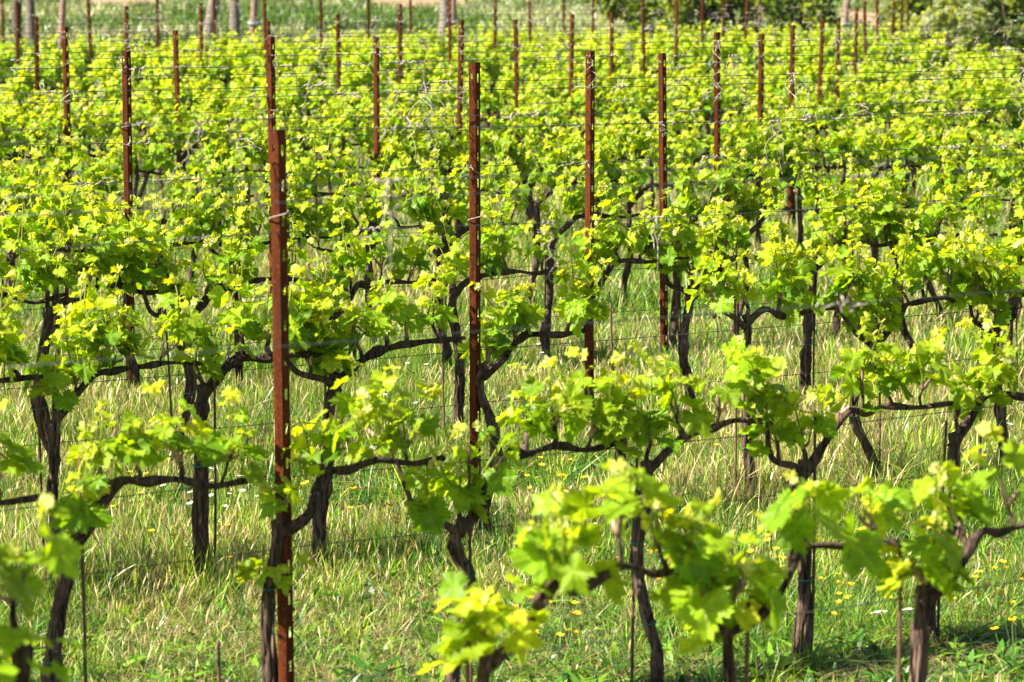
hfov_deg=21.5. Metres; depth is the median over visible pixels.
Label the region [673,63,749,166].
grape vine
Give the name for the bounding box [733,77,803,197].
grape vine
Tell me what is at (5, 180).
grape vine
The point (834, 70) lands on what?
grape vine
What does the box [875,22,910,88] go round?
grape vine
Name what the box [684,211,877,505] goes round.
grape vine
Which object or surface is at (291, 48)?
grape vine
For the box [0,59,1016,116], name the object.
trellis wire
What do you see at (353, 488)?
yellow wildflower
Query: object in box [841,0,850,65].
leaning stake
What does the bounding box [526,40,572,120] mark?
grape vine
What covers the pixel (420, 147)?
grape vine
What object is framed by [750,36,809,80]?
grape vine
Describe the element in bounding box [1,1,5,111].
vineyard post
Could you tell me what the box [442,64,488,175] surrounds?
grape vine
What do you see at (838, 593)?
yellow wildflower
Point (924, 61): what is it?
grape vine
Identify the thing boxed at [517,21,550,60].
grape vine
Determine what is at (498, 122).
grape vine
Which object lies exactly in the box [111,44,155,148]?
grape vine
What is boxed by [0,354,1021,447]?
trellis wire
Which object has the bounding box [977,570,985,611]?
yellow wildflower
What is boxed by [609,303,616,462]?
thin rod
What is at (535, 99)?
grape vine
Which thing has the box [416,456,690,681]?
grape vine
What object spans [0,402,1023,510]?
trellis wire
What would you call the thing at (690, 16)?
shrub
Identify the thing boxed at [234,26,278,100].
grape vine
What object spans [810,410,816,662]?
thin rod
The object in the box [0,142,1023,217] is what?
trellis wire
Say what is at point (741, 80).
grape vine
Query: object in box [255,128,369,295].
grape vine
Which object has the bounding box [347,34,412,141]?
grape vine
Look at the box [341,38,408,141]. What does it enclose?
grape vine
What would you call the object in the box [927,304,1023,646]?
grape vine
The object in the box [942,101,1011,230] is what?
grape vine
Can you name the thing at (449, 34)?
vineyard post
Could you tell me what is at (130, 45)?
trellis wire
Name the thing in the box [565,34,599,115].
grape vine
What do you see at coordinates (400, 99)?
grape vine
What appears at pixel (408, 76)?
grape vine
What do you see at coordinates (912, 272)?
grape vine
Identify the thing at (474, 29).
trellis wire
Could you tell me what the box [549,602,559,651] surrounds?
yellow wildflower
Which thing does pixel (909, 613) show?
white umbel
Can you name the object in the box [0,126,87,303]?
grape vine
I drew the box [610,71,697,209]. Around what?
grape vine
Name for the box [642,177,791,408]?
grape vine
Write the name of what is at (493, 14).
trellis wire
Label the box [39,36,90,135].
grape vine
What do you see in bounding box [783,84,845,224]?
grape vine
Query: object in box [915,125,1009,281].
grape vine
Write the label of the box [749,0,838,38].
shrub
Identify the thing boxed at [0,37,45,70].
grape vine
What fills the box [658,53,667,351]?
vineyard post
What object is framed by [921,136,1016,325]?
grape vine
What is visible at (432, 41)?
grape vine
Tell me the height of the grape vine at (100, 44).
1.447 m
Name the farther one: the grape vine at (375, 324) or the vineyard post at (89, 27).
the vineyard post at (89, 27)
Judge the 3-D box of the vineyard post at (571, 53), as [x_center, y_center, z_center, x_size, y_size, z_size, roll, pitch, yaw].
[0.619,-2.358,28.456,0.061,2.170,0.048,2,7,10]
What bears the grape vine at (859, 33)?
on the ground at (74, 174)
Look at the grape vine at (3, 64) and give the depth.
34.15 m
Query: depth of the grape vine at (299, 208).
14.99 m
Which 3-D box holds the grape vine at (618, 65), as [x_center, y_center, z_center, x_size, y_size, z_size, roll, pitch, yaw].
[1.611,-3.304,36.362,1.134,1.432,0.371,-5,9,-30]
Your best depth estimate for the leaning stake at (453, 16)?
53.57 m
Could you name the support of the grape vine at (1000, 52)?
on the ground at (74, 174)
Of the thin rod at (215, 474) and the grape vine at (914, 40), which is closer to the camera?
the thin rod at (215, 474)
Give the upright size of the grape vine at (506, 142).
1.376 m
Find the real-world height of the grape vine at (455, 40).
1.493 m
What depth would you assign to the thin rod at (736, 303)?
16.74 m
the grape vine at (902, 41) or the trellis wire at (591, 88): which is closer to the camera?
the trellis wire at (591, 88)
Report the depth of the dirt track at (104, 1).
90.19 m
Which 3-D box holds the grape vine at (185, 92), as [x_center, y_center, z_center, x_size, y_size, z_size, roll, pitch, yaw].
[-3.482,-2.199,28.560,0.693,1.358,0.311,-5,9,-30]
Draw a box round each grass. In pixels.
[0,0,1023,94]
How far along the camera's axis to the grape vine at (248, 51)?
38.08 m
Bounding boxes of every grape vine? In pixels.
[0,37,18,64]
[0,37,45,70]
[0,52,28,83]
[0,54,8,78]
[0,67,46,111]
[0,83,56,215]
[0,90,83,208]
[0,98,15,139]
[0,101,52,162]
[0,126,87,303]
[0,145,32,211]
[0,159,108,263]
[0,192,76,303]
[0,268,42,382]
[0,398,47,505]
[0,492,88,681]
[4,34,40,90]
[6,134,143,347]
[7,179,195,474]
[10,85,115,189]
[18,56,61,150]
[19,55,79,163]
[23,264,222,598]
[31,102,140,259]
[39,34,80,58]
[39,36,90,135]
[40,379,269,681]
[48,46,112,143]
[57,59,113,145]
[66,30,123,69]
[70,167,234,389]
[72,98,166,215]
[80,32,132,80]
[83,47,139,162]
[86,69,143,192]
[91,114,186,294]
[93,65,174,175]
[95,45,137,133]
[107,80,187,205]
[109,28,150,127]
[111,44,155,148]
[116,186,310,465]
[129,40,173,87]
[133,93,209,238]
[141,49,192,158]
[151,94,242,225]
[155,70,209,190]
[156,133,259,339]
[158,37,196,103]
[159,42,206,101]
[160,43,253,145]
[161,65,226,168]
[168,30,202,57]
[172,242,355,582]
[179,31,221,62]
[179,42,259,135]
[180,75,265,187]
[184,111,273,283]
[186,97,287,252]
[186,163,331,388]
[189,32,234,105]
[191,85,247,183]
[216,76,302,215]
[217,30,252,106]
[223,32,263,104]
[225,45,295,107]
[230,65,279,170]
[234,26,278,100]
[234,382,444,681]
[239,37,311,93]
[243,112,364,236]
[244,28,287,102]
[248,41,307,79]
[255,62,331,108]
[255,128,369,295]
[255,262,465,565]
[257,77,335,206]
[261,95,361,248]
[281,151,443,377]
[283,59,348,128]
[289,27,319,83]
[298,49,342,152]
[304,29,364,114]
[305,38,352,141]
[307,193,444,448]
[312,87,378,222]
[318,31,357,89]
[325,24,364,77]
[326,78,378,197]
[328,346,625,681]
[340,28,397,56]
[340,64,392,182]
[341,33,404,113]
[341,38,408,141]
[342,55,391,163]
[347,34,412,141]
[354,107,446,231]
[354,137,449,307]
[356,80,430,157]
[361,35,402,127]
[362,107,450,276]
[369,157,531,376]
[384,82,436,190]
[386,67,454,133]
[390,26,445,90]
[393,37,439,140]
[397,34,452,65]
[402,24,447,108]
[402,41,436,77]
[406,62,450,157]
[413,108,520,258]
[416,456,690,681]
[429,192,559,443]
[430,71,497,192]
[430,98,523,241]
[433,133,515,305]
[434,54,495,119]
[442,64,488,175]
[442,77,510,219]
[444,24,482,94]
[444,37,481,67]
[445,42,484,71]
[451,43,496,144]
[457,243,613,543]
[476,21,527,46]
[477,43,533,148]
[478,32,513,87]
[481,34,519,125]
[491,53,542,160]
[495,69,544,163]
[499,87,583,237]
[500,117,584,245]
[504,75,555,177]
[514,82,568,213]
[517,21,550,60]
[518,30,568,102]
[524,32,568,83]
[525,117,621,303]
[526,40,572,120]
[530,42,575,87]
[533,145,641,365]
[541,55,584,152]
[541,66,596,158]
[552,28,582,73]
[555,52,630,123]
[561,22,598,110]
[564,64,620,116]
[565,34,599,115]
[568,82,631,195]
[572,180,699,409]
[574,30,609,68]
[579,116,676,243]
[580,98,642,228]
[581,34,628,135]
[585,29,619,47]
[590,334,779,681]
[593,43,660,130]
[595,70,657,175]
[598,27,638,115]
[599,33,624,86]
[600,127,705,305]
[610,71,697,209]
[614,26,679,56]
[614,55,657,156]
[615,37,652,68]
[621,30,691,111]
[623,26,657,45]
[629,55,685,153]
[631,88,712,223]
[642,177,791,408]
[648,102,742,242]
[648,469,918,681]
[653,20,687,69]
[653,58,700,167]
[654,71,720,179]
[655,33,713,133]
[663,25,713,65]
[664,20,720,49]
[665,147,771,353]
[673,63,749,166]
[679,65,743,205]
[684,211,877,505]
[687,32,741,128]
[687,55,730,141]
[705,21,735,50]
[708,147,819,336]
[709,105,801,286]
[711,35,755,135]
[719,311,958,665]
[720,87,785,218]
[723,25,763,115]
[723,71,773,161]
[726,25,747,74]
[728,54,783,149]
[730,92,819,250]
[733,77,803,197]
[737,33,778,115]
[740,65,789,147]
[741,21,777,45]
[748,21,806,54]
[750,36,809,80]
[753,31,798,74]
[761,106,874,246]
[770,34,819,122]
[770,48,808,124]
[774,60,844,180]
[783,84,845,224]
[786,23,828,61]
[787,29,817,113]
[794,39,830,94]
[795,24,833,47]
[795,178,909,394]
[799,75,865,179]
[800,57,847,152]
[801,138,922,340]
[811,33,841,105]
[816,218,995,489]
[817,16,849,96]
[822,56,858,146]
[822,105,892,249]
[826,31,860,101]
[833,40,872,125]
[836,73,907,193]
[836,109,937,271]
[837,58,883,173]
[848,24,878,50]
[848,53,908,126]
[851,38,883,65]
[852,28,889,57]
[854,81,921,164]
[860,155,1004,395]
[862,52,904,135]
[862,420,1023,681]
[870,33,918,131]
[874,94,954,185]
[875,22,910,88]
[880,83,961,215]
[881,72,923,172]
[885,31,926,66]
[889,56,930,156]
[893,71,960,194]
[900,44,942,112]
[901,22,932,67]
[911,32,951,103]
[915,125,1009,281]
[918,65,965,171]
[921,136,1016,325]
[923,31,959,85]
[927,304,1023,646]
[937,60,976,139]
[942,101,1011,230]
[942,207,1023,476]
[946,49,983,135]
[951,37,988,127]
[951,60,1012,184]
[952,71,1017,210]
[955,46,1016,140]
[972,52,1020,139]
[973,65,1019,139]
[987,130,1023,248]
[990,142,1023,325]
[994,74,1023,169]
[1000,181,1023,362]
[1009,121,1023,226]
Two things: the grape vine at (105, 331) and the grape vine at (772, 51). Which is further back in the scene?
the grape vine at (772, 51)
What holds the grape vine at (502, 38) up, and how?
on the ground at (74, 174)
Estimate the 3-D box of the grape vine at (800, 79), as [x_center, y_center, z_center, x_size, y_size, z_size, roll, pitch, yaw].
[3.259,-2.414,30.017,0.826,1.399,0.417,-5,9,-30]
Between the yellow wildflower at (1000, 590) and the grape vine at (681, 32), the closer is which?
the yellow wildflower at (1000, 590)
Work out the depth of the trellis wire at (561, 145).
24.08 m
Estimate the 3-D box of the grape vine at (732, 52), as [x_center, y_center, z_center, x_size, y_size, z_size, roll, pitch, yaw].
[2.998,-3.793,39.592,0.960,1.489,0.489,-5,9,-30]
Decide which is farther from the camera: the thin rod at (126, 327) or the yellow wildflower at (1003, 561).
the thin rod at (126, 327)
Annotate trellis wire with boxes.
[0,0,848,17]
[0,0,873,12]
[0,0,994,24]
[0,3,926,28]
[0,9,889,27]
[0,13,1022,58]
[0,21,983,48]
[0,23,1023,46]
[0,26,1020,71]
[0,41,1014,73]
[0,48,1023,106]
[0,50,1023,77]
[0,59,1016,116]
[0,61,1023,145]
[0,72,1013,132]
[0,74,1023,161]
[0,95,1023,197]
[0,107,1023,143]
[0,108,1023,180]
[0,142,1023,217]
[0,194,1023,287]
[0,307,1020,389]
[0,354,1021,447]
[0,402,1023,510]
[0,465,1003,585]
[1,48,1022,90]
[2,2,1023,39]
[2,236,999,299]
[2,245,1000,310]
[3,153,1023,272]
[3,163,1023,215]
[4,37,1023,89]
[7,88,1023,126]
[7,289,1023,367]
[8,203,1003,258]
[19,15,926,35]
[19,24,1011,49]
[19,37,1018,83]
[20,0,605,17]
[21,28,1004,57]
[21,204,931,255]
[32,31,1023,60]
[34,282,1023,356]
[43,127,1009,163]
[44,19,1023,57]
[45,12,891,25]
[48,18,968,42]
[56,7,984,34]
[72,35,1009,65]
[81,146,1022,186]
[86,176,918,216]
[140,173,983,214]
[326,580,1023,681]
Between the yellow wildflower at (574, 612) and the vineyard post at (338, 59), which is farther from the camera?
the vineyard post at (338, 59)
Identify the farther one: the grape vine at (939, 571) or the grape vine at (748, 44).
the grape vine at (748, 44)
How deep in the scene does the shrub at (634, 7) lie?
65.15 m
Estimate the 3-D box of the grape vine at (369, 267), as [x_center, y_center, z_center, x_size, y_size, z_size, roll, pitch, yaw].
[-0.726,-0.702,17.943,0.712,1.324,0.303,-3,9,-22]
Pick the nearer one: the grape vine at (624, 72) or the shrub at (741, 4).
the grape vine at (624, 72)
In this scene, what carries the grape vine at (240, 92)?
on the ground at (74, 174)
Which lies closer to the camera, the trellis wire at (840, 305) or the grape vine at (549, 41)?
the trellis wire at (840, 305)
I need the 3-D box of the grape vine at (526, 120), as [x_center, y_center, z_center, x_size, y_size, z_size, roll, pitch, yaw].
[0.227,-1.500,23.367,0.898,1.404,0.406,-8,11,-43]
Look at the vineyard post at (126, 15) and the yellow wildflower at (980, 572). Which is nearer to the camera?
the yellow wildflower at (980, 572)
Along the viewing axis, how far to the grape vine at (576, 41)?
43.27 m
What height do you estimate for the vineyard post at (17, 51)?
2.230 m
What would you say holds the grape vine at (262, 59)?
on the ground at (74, 174)
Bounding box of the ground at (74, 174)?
[0,0,1023,681]
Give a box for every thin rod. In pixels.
[2,279,4,392]
[37,395,46,582]
[57,315,59,392]
[78,455,86,681]
[123,238,127,391]
[164,307,173,461]
[213,361,216,562]
[216,640,220,681]
[323,368,326,556]
[440,255,445,432]
[445,209,446,332]
[465,640,469,681]
[467,445,472,681]
[544,244,546,357]
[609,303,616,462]
[630,457,638,679]
[673,260,682,410]
[679,212,681,326]
[734,297,736,504]
[735,241,737,336]
[744,601,750,681]
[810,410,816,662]
[812,247,817,387]
[879,330,880,464]
[892,254,896,364]
[897,540,901,681]
[926,185,930,320]
[937,421,947,632]
[979,317,983,465]
[1015,316,1017,370]
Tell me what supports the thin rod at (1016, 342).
on the ground at (74, 174)
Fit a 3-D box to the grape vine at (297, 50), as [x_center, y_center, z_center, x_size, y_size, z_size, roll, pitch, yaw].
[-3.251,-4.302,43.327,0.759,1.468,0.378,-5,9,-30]
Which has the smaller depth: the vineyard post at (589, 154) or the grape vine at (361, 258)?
the grape vine at (361, 258)
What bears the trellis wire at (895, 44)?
attached to the vineyard post at (127, 149)
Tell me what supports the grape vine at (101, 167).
on the ground at (74, 174)
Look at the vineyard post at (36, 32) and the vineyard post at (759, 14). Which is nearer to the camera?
the vineyard post at (36, 32)
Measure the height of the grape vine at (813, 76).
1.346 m
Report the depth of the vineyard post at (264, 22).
35.88 m
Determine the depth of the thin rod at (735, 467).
11.58 m
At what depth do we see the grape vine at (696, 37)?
41.87 m
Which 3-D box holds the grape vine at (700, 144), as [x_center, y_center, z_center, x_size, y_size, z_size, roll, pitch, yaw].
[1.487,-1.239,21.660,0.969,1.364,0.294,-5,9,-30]
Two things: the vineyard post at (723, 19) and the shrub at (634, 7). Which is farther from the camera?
the shrub at (634, 7)
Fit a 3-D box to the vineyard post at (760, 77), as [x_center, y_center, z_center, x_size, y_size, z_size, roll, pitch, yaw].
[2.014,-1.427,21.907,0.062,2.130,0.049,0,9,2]
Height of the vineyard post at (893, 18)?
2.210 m
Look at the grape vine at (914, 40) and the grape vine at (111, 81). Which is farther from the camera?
the grape vine at (914, 40)
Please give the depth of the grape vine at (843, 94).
27.51 m
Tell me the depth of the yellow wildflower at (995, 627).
9.04 m
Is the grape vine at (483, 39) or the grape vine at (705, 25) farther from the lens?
the grape vine at (705, 25)
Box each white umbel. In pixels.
[870,610,887,634]
[902,607,914,616]
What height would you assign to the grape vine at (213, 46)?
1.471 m
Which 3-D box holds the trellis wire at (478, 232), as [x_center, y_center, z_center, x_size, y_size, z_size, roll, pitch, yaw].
[0.391,-0.683,16.087,7.751,0.011,0.003,-5,9,-30]
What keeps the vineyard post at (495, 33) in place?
on the ground at (74, 174)
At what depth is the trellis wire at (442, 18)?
42.06 m
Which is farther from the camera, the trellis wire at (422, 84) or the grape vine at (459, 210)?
the grape vine at (459, 210)
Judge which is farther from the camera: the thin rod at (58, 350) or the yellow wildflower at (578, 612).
the thin rod at (58, 350)
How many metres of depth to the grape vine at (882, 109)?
25.00 m
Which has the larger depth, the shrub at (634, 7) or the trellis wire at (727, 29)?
the shrub at (634, 7)
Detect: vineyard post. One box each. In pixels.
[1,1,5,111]
[15,1,19,147]
[34,16,39,179]
[62,27,73,259]
[86,0,92,105]
[122,50,134,388]
[124,6,130,176]
[156,0,159,56]
[173,30,181,170]
[199,3,203,78]
[212,0,215,41]
[263,0,266,112]
[266,21,270,197]
[267,37,275,319]
[268,129,293,681]
[319,0,323,123]
[335,14,341,176]
[367,0,369,117]
[373,37,379,274]
[398,4,402,153]
[409,0,411,34]
[448,0,452,140]
[454,20,463,231]
[468,62,482,544]
[492,0,496,124]
[513,19,520,215]
[528,0,531,92]
[562,0,564,63]
[567,14,574,191]
[584,51,594,417]
[591,0,594,38]
[609,12,613,162]
[641,0,646,149]
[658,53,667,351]
[674,0,678,132]
[700,0,703,62]
[714,32,720,292]
[721,0,725,118]
[743,0,748,79]
[756,34,764,221]
[759,0,760,31]
[787,25,794,222]
[813,18,824,197]
[834,18,840,174]
[851,8,858,133]
[863,1,867,122]
[875,1,880,129]
[890,1,894,88]
[899,0,903,66]
[906,0,908,71]
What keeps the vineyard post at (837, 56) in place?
on the ground at (74, 174)
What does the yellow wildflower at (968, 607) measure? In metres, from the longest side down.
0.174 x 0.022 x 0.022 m
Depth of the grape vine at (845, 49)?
38.01 m
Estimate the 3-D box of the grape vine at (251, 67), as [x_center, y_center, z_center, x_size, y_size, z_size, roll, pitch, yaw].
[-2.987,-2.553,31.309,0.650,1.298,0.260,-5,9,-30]
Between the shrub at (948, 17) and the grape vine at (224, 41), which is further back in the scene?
the shrub at (948, 17)
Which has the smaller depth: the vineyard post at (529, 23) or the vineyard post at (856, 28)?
the vineyard post at (856, 28)
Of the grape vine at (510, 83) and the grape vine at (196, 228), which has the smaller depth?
the grape vine at (196, 228)
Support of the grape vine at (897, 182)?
on the ground at (74, 174)
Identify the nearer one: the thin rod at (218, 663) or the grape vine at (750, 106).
the thin rod at (218, 663)
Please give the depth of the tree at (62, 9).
52.10 m
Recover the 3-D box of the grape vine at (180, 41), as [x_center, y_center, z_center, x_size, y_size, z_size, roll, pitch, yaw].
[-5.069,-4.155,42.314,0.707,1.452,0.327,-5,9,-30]
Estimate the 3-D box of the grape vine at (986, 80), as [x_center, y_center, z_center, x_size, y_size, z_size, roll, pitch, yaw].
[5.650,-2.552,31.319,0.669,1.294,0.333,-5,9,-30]
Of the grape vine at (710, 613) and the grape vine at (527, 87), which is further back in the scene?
the grape vine at (527, 87)
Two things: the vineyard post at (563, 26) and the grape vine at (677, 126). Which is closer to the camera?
the grape vine at (677, 126)
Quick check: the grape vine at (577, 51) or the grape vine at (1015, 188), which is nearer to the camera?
the grape vine at (1015, 188)
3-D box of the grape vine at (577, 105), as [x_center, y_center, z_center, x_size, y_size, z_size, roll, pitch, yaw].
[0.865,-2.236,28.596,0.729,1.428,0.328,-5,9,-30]
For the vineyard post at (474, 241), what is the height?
2.290 m
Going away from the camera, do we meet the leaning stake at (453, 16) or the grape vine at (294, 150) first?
the grape vine at (294, 150)
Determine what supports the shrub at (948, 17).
on the ground at (74, 174)
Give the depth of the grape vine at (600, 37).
46.05 m
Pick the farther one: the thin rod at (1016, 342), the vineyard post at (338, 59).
the vineyard post at (338, 59)
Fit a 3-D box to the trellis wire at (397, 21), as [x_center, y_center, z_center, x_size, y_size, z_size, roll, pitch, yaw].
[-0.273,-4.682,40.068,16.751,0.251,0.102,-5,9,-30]
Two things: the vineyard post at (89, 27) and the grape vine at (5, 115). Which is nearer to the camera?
the grape vine at (5, 115)
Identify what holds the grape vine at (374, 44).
on the ground at (74, 174)
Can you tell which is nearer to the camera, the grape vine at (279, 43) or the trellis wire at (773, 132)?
the trellis wire at (773, 132)
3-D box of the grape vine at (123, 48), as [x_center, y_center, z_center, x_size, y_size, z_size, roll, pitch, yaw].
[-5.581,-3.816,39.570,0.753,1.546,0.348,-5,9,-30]
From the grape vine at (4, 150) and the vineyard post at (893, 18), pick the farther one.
the vineyard post at (893, 18)
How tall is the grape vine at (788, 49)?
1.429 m
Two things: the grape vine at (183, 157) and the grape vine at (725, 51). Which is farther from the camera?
the grape vine at (725, 51)
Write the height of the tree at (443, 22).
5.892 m
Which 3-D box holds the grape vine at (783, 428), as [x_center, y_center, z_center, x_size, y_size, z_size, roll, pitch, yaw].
[1.112,0.533,9.189,0.960,1.288,0.320,-5,9,-30]
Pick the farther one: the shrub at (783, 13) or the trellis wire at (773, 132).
the shrub at (783, 13)
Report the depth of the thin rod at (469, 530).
8.48 m
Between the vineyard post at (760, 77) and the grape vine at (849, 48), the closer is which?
the vineyard post at (760, 77)
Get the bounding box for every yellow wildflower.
[170,533,177,580]
[350,487,357,527]
[385,502,392,534]
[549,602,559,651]
[555,632,563,654]
[572,610,580,643]
[572,611,577,663]
[764,538,769,552]
[830,580,840,631]
[836,592,841,633]
[836,599,846,632]
[845,582,853,642]
[889,596,891,636]
[963,606,971,641]
[972,581,989,637]
[976,592,987,648]
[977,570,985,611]
[990,626,1003,673]
[992,566,996,602]
[997,559,1006,590]
[998,589,1010,643]
[998,591,1002,631]
[1008,618,1015,668]
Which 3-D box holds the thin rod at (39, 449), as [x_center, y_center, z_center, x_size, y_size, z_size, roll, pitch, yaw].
[-1.749,0.641,10.045,0.012,0.903,0.018,3,8,28]
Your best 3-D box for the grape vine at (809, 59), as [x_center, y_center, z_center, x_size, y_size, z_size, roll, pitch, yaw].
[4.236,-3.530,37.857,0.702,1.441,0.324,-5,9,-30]
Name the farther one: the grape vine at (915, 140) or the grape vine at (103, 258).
the grape vine at (915, 140)
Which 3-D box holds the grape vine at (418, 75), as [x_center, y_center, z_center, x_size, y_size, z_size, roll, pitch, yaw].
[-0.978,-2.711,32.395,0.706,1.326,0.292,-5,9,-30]
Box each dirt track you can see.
[89,0,175,8]
[371,0,471,10]
[839,9,882,28]
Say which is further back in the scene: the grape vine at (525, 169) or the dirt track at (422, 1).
the dirt track at (422, 1)
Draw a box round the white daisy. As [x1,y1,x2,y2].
[160,484,173,522]
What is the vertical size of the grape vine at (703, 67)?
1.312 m
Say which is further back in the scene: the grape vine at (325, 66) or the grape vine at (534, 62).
the grape vine at (534, 62)
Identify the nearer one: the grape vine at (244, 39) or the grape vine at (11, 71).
the grape vine at (11, 71)
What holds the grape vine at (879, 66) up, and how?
on the ground at (74, 174)
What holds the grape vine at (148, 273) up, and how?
on the ground at (74, 174)
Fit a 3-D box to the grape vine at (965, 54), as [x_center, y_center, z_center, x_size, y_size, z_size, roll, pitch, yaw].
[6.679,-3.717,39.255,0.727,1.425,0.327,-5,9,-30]
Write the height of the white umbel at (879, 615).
0.136 m
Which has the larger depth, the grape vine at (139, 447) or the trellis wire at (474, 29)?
the trellis wire at (474, 29)
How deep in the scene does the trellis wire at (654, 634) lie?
6.24 m
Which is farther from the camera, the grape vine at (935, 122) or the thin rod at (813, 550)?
the grape vine at (935, 122)
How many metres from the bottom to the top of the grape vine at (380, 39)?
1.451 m
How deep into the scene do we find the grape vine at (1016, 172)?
17.79 m
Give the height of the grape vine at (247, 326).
1.392 m
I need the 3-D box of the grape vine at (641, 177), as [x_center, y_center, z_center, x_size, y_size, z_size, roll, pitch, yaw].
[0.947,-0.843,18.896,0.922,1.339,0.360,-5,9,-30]
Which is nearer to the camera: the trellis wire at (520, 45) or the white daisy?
the white daisy
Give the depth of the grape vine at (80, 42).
39.13 m
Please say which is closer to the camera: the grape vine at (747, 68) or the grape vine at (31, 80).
the grape vine at (31, 80)
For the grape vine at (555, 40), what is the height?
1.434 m
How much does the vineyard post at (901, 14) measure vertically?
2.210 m
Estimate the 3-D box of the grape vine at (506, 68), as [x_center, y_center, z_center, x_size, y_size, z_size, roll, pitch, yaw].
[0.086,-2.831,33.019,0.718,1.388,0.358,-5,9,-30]
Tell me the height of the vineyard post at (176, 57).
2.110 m
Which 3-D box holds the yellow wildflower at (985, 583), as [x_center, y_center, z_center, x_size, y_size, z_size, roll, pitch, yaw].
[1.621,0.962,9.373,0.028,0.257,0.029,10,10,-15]
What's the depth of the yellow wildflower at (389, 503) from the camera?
10.82 m
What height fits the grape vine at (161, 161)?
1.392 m
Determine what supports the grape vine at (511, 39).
on the ground at (74, 174)
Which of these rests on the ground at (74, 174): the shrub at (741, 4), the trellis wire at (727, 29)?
the shrub at (741, 4)
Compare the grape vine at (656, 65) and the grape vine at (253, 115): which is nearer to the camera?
the grape vine at (253, 115)
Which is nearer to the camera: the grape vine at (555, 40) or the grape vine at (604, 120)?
the grape vine at (604, 120)
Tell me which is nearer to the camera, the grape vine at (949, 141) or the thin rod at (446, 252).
the thin rod at (446, 252)
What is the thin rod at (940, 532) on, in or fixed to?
on the ground at (74, 174)
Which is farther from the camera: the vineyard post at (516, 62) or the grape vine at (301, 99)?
the grape vine at (301, 99)
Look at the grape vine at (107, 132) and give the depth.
23.57 m
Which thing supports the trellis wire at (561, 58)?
attached to the vineyard post at (791, 90)
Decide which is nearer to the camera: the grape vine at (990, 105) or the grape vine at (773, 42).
the grape vine at (990, 105)
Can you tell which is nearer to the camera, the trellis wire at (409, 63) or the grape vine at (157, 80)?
the trellis wire at (409, 63)
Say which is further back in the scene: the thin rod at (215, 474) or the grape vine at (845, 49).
the grape vine at (845, 49)
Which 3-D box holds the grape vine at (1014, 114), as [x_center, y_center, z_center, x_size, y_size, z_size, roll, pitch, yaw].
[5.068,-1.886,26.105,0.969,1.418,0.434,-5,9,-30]
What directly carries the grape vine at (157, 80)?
on the ground at (74, 174)
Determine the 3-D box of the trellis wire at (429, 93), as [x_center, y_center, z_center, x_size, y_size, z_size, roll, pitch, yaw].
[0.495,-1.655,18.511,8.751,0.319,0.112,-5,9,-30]
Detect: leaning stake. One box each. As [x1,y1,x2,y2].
[247,0,258,34]
[447,0,458,33]
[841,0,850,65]
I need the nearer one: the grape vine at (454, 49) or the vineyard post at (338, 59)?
the vineyard post at (338, 59)
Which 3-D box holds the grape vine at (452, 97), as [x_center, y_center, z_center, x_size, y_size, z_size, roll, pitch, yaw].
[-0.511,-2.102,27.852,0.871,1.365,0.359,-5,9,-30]
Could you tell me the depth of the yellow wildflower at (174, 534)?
10.15 m
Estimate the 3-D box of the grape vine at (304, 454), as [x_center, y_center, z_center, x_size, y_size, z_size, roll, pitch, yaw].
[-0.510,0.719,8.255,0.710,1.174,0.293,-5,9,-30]
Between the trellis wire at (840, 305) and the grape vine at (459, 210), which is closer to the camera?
the trellis wire at (840, 305)
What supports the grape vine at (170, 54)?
on the ground at (74, 174)
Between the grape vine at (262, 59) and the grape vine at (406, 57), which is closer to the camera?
the grape vine at (262, 59)
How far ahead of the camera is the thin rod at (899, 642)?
6.65 m
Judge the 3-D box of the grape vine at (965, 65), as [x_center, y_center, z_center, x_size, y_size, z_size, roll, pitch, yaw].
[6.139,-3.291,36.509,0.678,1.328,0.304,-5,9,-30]
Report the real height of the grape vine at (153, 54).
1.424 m
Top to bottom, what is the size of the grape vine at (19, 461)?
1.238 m
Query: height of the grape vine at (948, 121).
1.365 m
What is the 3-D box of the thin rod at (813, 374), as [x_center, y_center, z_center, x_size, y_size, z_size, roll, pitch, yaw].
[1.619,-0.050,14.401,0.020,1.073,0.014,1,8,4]
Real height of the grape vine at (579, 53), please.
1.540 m
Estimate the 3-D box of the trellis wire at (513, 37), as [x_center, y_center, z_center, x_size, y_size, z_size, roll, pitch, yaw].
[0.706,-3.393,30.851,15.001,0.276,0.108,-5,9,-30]
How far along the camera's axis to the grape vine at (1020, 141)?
23.23 m
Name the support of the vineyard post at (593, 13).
on the ground at (74, 174)
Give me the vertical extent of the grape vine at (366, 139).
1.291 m
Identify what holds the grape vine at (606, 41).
on the ground at (74, 174)
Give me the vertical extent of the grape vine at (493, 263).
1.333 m
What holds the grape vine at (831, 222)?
on the ground at (74, 174)
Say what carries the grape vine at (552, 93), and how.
on the ground at (74, 174)
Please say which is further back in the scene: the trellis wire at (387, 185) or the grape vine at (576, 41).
the grape vine at (576, 41)
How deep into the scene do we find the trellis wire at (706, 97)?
16.08 m
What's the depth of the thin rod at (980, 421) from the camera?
12.28 m
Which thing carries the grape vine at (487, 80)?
on the ground at (74, 174)
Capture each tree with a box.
[12,0,21,48]
[25,0,34,43]
[57,0,65,50]
[203,0,219,47]
[229,0,239,33]
[437,0,448,60]
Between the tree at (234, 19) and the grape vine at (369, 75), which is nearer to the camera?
the grape vine at (369, 75)
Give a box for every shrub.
[585,0,672,39]
[647,0,721,33]
[693,0,761,36]
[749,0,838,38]
[868,0,957,47]
[888,0,1023,103]
[955,0,1023,90]
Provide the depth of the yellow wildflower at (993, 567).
9.86 m
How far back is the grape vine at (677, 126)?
23.98 m
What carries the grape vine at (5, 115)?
on the ground at (74, 174)
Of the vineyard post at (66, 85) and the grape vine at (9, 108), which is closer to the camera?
the vineyard post at (66, 85)

